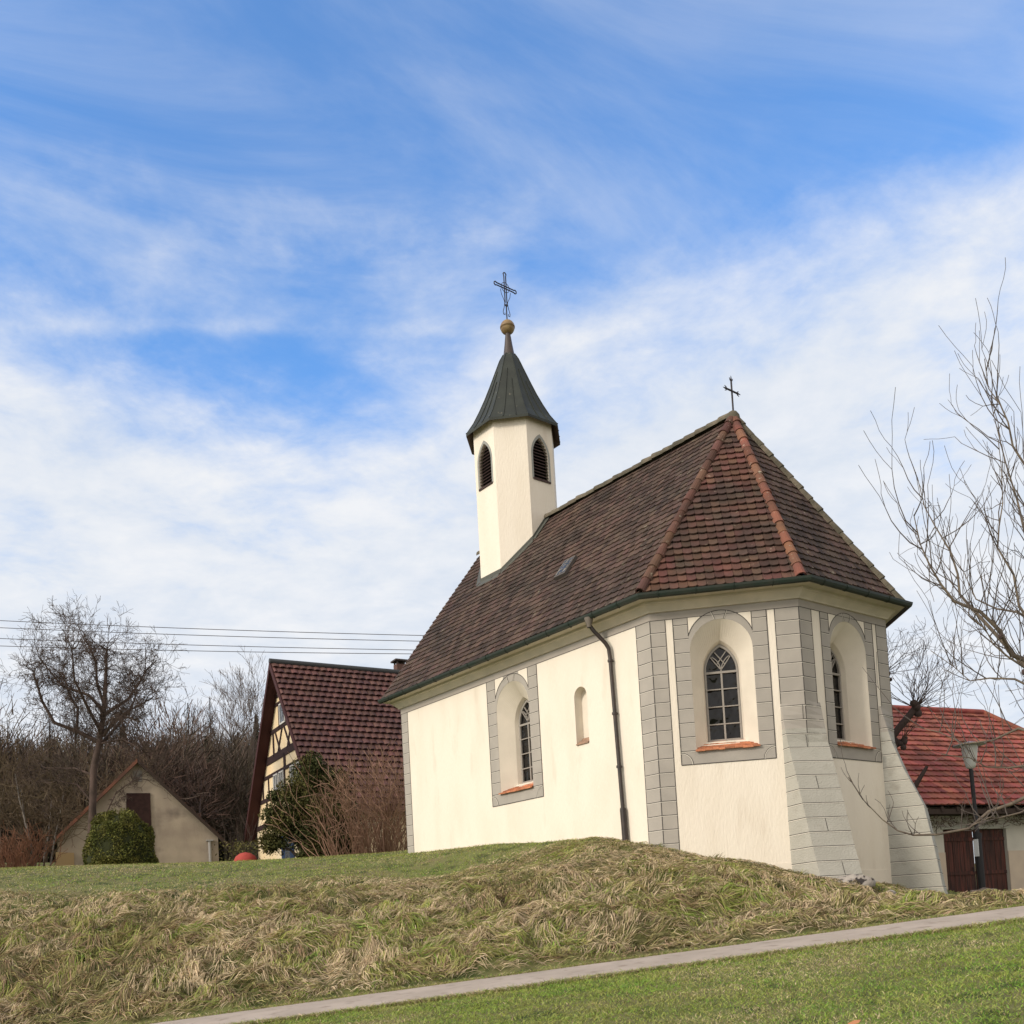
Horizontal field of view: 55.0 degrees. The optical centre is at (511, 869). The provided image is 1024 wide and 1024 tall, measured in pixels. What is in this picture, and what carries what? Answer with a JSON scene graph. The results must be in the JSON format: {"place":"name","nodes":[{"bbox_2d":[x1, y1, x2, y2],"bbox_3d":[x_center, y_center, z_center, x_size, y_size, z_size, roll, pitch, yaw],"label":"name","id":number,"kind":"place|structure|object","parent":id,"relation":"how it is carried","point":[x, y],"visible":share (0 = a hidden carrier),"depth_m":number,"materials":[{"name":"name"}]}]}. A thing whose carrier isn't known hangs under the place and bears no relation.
{"place":"outdoors","nodes":[
{"label":"outdoors","id":0,"kind":"place"},
{"bbox_2d":[41,699,57,755],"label":"spruce","id":1,"kind":"object","parent":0,"point":[49,728],"visible":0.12,"depth_m":84.98,"materials":[{"name":"green plant"}]},
{"bbox_2d":[67,709,80,753],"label":"spruce","id":2,"kind":"object","parent":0,"point":[75,735],"visible":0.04,"depth_m":84.91,"materials":[{"name":"green plant"}]},
{"bbox_2d":[182,703,198,757],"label":"spruce","id":3,"kind":"object","parent":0,"point":[187,724],"visible":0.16,"depth_m":84.91,"materials":[{"name":"green plant"}]},
{"bbox_2d":[0,627,404,640],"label":"power line","id":4,"kind":"object","parent":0,"point":[226,636],"visible":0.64,"depth_m":60.95,"materials":[{"name":"black metal"}]},
{"bbox_2d":[0,638,404,649],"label":"power line","id":5,"kind":"object","parent":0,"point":[234,646],"visible":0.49,"depth_m":60.91,"materials":[{"name":"black metal"}]},
{"bbox_2d":[8,646,405,653],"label":"power line","id":6,"kind":"object","parent":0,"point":[240,651],"visible":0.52,"depth_m":60.89,"materials":[{"name":"black metal"}]},
{"bbox_2d":[0,620,423,635],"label":"power line","id":7,"kind":"object","parent":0,"point":[226,629],"visible":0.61,"depth_m":60.97,"materials":[{"name":"black metal"}]},
{"bbox_2d":[207,697,238,848],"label":"spruce","id":8,"kind":"object","parent":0,"point":[210,728],"visible":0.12,"depth_m":84.98,"materials":[{"name":"green plant"}]},
{"bbox_2d":[0,836,1023,1023],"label":"matted grass","id":9,"kind":"structure","parent":0,"point":[598,910],"depth_m":15.44,"materials":[{"name":"plant"}]},
{"bbox_2d":[0,839,1023,1023],"bbox_3d":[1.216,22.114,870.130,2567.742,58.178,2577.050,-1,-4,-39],"label":"ground","id":10,"kind":"structure","parent":0,"point":[490,970],"depth_m":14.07,"materials":[{"name":"green plant"}]},
{"bbox_2d":[0,820,67,867],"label":"bare bush","id":11,"kind":"object","parent":10,"relation":"on","point":[16,862],"visible":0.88,"depth_m":37.03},
{"bbox_2d":[0,703,77,866],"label":"orchard tree","id":12,"kind":"object","parent":10,"relation":"on","point":[1,774],"visible":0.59,"depth_m":38.74,"materials":[{"name":"brown plant"}]},
{"bbox_2d":[0,716,118,866],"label":"multi stem tree","id":13,"kind":"object","parent":10,"relation":"on","point":[25,814],"visible":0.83,"depth_m":37.95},
{"bbox_2d":[1,730,174,852],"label":"orchard tree","id":14,"kind":"object","parent":10,"relation":"on","point":[78,800],"visible":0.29,"depth_m":49.77,"materials":[{"name":"brown plant"}]},
{"bbox_2d":[0,591,191,835],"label":"bare tree","id":15,"kind":"object","parent":10,"relation":"on","point":[121,715],"visible":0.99,"depth_m":37.12,"materials":[{"name":"brown plant"}]},
{"bbox_2d":[81,808,159,864],"bbox_3d":[-13.598,-0.982,34.121,2.629,2.419,2.595,-1,-4,-39],"label":"round bush","id":16,"kind":"object","parent":10,"relation":"on","point":[122,837],"visible":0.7,"depth_m":33.39,"materials":[{"name":"green plant"}]},
{"bbox_2d":[0,677,259,862],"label":"woodland","id":17,"kind":"object","parent":10,"relation":"on","point":[208,790],"visible":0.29,"depth_m":56.30,"materials":[{"name":"brown plant"}]},
{"bbox_2d":[47,759,227,865],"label":"stone barn","id":18,"kind":"structure","parent":10,"relation":"on","point":[184,832],"depth_m":44.54,"materials":[{"name":"paint"}]},
{"bbox_2d":[126,793,151,835],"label":"loft door","id":19,"kind":"structure","parent":18,"relation":"in","point":[141,804],"depth_m":44.28,"materials":[{"name":"brown wood"}]},
{"bbox_2d":[157,722,197,763],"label":"distant tree","id":20,"kind":"object","parent":10,"relation":"on","point":[179,735],"visible":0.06,"depth_m":75.42,"materials":[{"name":"brown plant"}]},
{"bbox_2d":[151,683,248,766],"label":"distant tree","id":21,"kind":"object","parent":10,"relation":"on","point":[197,714],"visible":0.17,"depth_m":72.26,"materials":[{"name":"brown plant"}]},
{"bbox_2d":[177,672,260,855],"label":"distant tree","id":22,"kind":"object","parent":10,"relation":"on","point":[233,705],"visible":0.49,"depth_m":74.64,"materials":[{"name":"brown plant"}]},
{"bbox_2d":[199,647,267,858],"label":"distant tree","id":23,"kind":"object","parent":10,"relation":"on","point":[248,706],"visible":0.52,"depth_m":73.24,"materials":[{"name":"brown plant"}]},
{"bbox_2d":[206,808,264,860],"bbox_3d":[-9.771,-0.985,34.867,1.992,2.316,2.431,-2,-4,-25],"label":"sparse shrub","id":24,"kind":"object","parent":10,"relation":"on","point":[242,845],"visible":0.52,"depth_m":34.72,"materials":[{"name":"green plant"}]},
{"bbox_2d":[234,852,256,861],"bbox_3d":[-8.965,-0.389,33.102,0.800,0.390,0.800,-1,-4,-39],"label":"garden cover","id":25,"kind":"object","parent":10,"relation":"on","point":[245,856],"visible":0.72,"depth_m":32.84,"materials":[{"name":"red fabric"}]},
{"bbox_2d":[252,750,365,857],"bbox_3d":[-6.867,-1.948,33.783,3.815,4.326,2.465,-4,-3,18],"label":"yew","id":26,"kind":"object","parent":10,"relation":"on","point":[273,841],"visible":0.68,"depth_m":33.33,"materials":[{"name":"green plant"}]},
{"bbox_2d":[244,658,407,859],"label":"farmhouse","id":27,"kind":"object","parent":10,"relation":"on","point":[326,709],"visible":0.23,"depth_m":42.48,"materials":[{"name":"tile"}]},
{"bbox_2d":[273,773,278,788],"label":"window frame","id":28,"kind":"structure","parent":27,"relation":"in","point":[275,777],"depth_m":43.60,"materials":[{"name":"white wood"}]},
{"bbox_2d":[278,770,283,788],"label":"window frame","id":29,"kind":"structure","parent":27,"relation":"in","point":[280,774],"depth_m":42.90,"materials":[{"name":"white wood"}]},
{"bbox_2d":[278,704,285,724],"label":"window frame","id":30,"kind":"structure","parent":27,"relation":"in","point":[281,716],"depth_m":42.76,"materials":[{"name":"white wood"}]},
{"bbox_2d":[285,839,289,858],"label":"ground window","id":31,"kind":"structure","parent":27,"relation":"in","point":[287,853],"depth_m":42.33,"materials":[{"name":"grey glass"}]},
{"bbox_2d":[262,771,405,856],"bbox_3d":[-5.360,-1.794,31.989,4.476,3.070,5.812,-1,-4,-39],"label":"bare bush","id":32,"kind":"object","parent":10,"relation":"on","point":[336,841],"visible":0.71,"depth_m":32.10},
{"bbox_2d":[287,739,407,854],"bbox_3d":[-4.321,-2.369,32.781,6.360,4.087,6.108,-4,-3,12],"label":"bare bush","id":33,"kind":"object","parent":10,"relation":"on","point":[383,844],"visible":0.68,"depth_m":32.20,"materials":[{"name":"brown plant"}]},
{"bbox_2d":[0,837,958,897],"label":"lawn","id":34,"kind":"structure","parent":10,"relation":"on","point":[39,868],"depth_m":23.79,"materials":[{"name":"green plant"}]},
{"bbox_2d":[124,903,1023,1023],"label":"path verge","id":35,"kind":"structure","parent":10,"relation":"on","point":[683,964],"depth_m":11.37,"materials":[{"name":"green plant"}]},
{"bbox_2d":[378,272,948,895],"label":"chapel","id":36,"kind":"structure","parent":10,"relation":"on","point":[678,644],"depth_m":21.20,"materials":[{"name":"white paint"}]},
{"bbox_2d":[519,700,532,783],"bbox_3d":[0.431,-3.151,24.105,0.057,2.040,0.690,-1,-4,-39],"label":"window frame","id":37,"kind":"structure","parent":36,"relation":"in","point":[524,718],"depth_m":24.24,"materials":[{"name":"white wood"}]},
{"bbox_2d":[704,644,742,741],"bbox_3d":[4.379,-3.674,20.466,0.690,2.040,0.057,-4,-3,9],"label":"window frame","id":38,"kind":"structure","parent":36,"relation":"in","point":[723,705],"depth_m":20.48,"materials":[{"name":"white wood"}]},
{"bbox_2d":[831,649,844,739],"bbox_3d":[6.847,-3.774,21.087,0.690,2.040,0.057,-1,-4,-37],"label":"window frame","id":39,"kind":"structure","parent":36,"relation":"in","point":[836,674],"depth_m":21.23,"materials":[{"name":"grey metal"}]},
{"bbox_2d":[848,1020,859,1023],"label":"fallen leaf","id":40,"kind":"object","parent":10,"relation":"on","point":[854,1021],"visible":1,"depth_m":6.95,"materials":[{"name":"orange plant"}]},
{"bbox_2d":[837,874,875,888],"bbox_3d":[6.387,0.280,18.364,0.511,0.394,0.822,-1,-4,-39],"label":"stone","id":41,"kind":"object","parent":10,"relation":"on","point":[864,880],"visible":0.5,"depth_m":18.11,"materials":[{"name":"grey stone"}]},
{"bbox_2d":[840,258,1023,835],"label":"fruit tree","id":42,"kind":"object","parent":10,"relation":"on","point":[1000,636],"visible":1,"depth_m":14.68,"materials":[{"name":"grey plant"}]},
{"bbox_2d":[887,593,986,788],"bbox_3d":[9.893,-3.063,24.721,3.867,7.708,3.712,-1,-4,-39],"label":"pollarded tree","id":43,"kind":"object","parent":10,"relation":"on","point":[916,707],"visible":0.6,"depth_m":24.59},
{"bbox_2d":[892,705,1023,892],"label":"red roofed barn","id":44,"kind":"structure","parent":10,"relation":"on","point":[941,791],"depth_m":31.26,"materials":[{"name":"tile"}]},
{"bbox_2d":[943,830,976,892],"bbox_3d":[13.851,0.137,30.396,1.303,2.740,0.092,-2,-4,-23],"label":"door leaf","id":45,"kind":"structure","parent":44,"relation":"in","point":[958,846],"depth_m":30.44,"materials":[{"name":"brown wood"}]},
{"bbox_2d":[930,806,1023,832],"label":"creeper","id":46,"kind":"object","parent":44,"relation":"attached to","point":[996,821],"visible":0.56,"depth_m":30.23,"materials":[{"name":"brown plant"}]},
{"bbox_2d":[973,829,1007,890],"bbox_3d":[15.089,0.100,30.946,1.303,2.740,0.067,-2,-4,-23],"label":"door leaf","id":47,"kind":"structure","parent":44,"relation":"in","point":[993,848],"depth_m":31.02,"materials":[{"name":"brown wood"}]},
{"bbox_2d":[952,741,985,888],"bbox_3d":[11.332,-1.189,24.070,0.770,3.931,0.770,-1,-4,-39],"label":"street lamp","id":48,"kind":"object","parent":10,"relation":"on","point":[977,841],"visible":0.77,"depth_m":24.00,"materials":[{"name":"black metal"}]},
{"bbox_2d":[970,887,995,892],"bbox_3d":[8.306,0.544,17.262,0.406,0.463,0.575,-1,-4,-39],"label":"stone","id":49,"kind":"object","parent":10,"relation":"on","point":[982,889],"visible":0.22,"depth_m":17.22,"materials":[{"name":"grey stone"}]},
{"bbox_2d":[0,0,1023,861],"label":"sky","id":50,"kind":"structure","parent":0,"point":[253,253],"materials":[{"name":"blue"}]},
{"bbox_2d":[151,906,1023,1023],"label":"path","id":51,"kind":"structure","parent":0,"point":[951,921],"depth_m":12.06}
]}

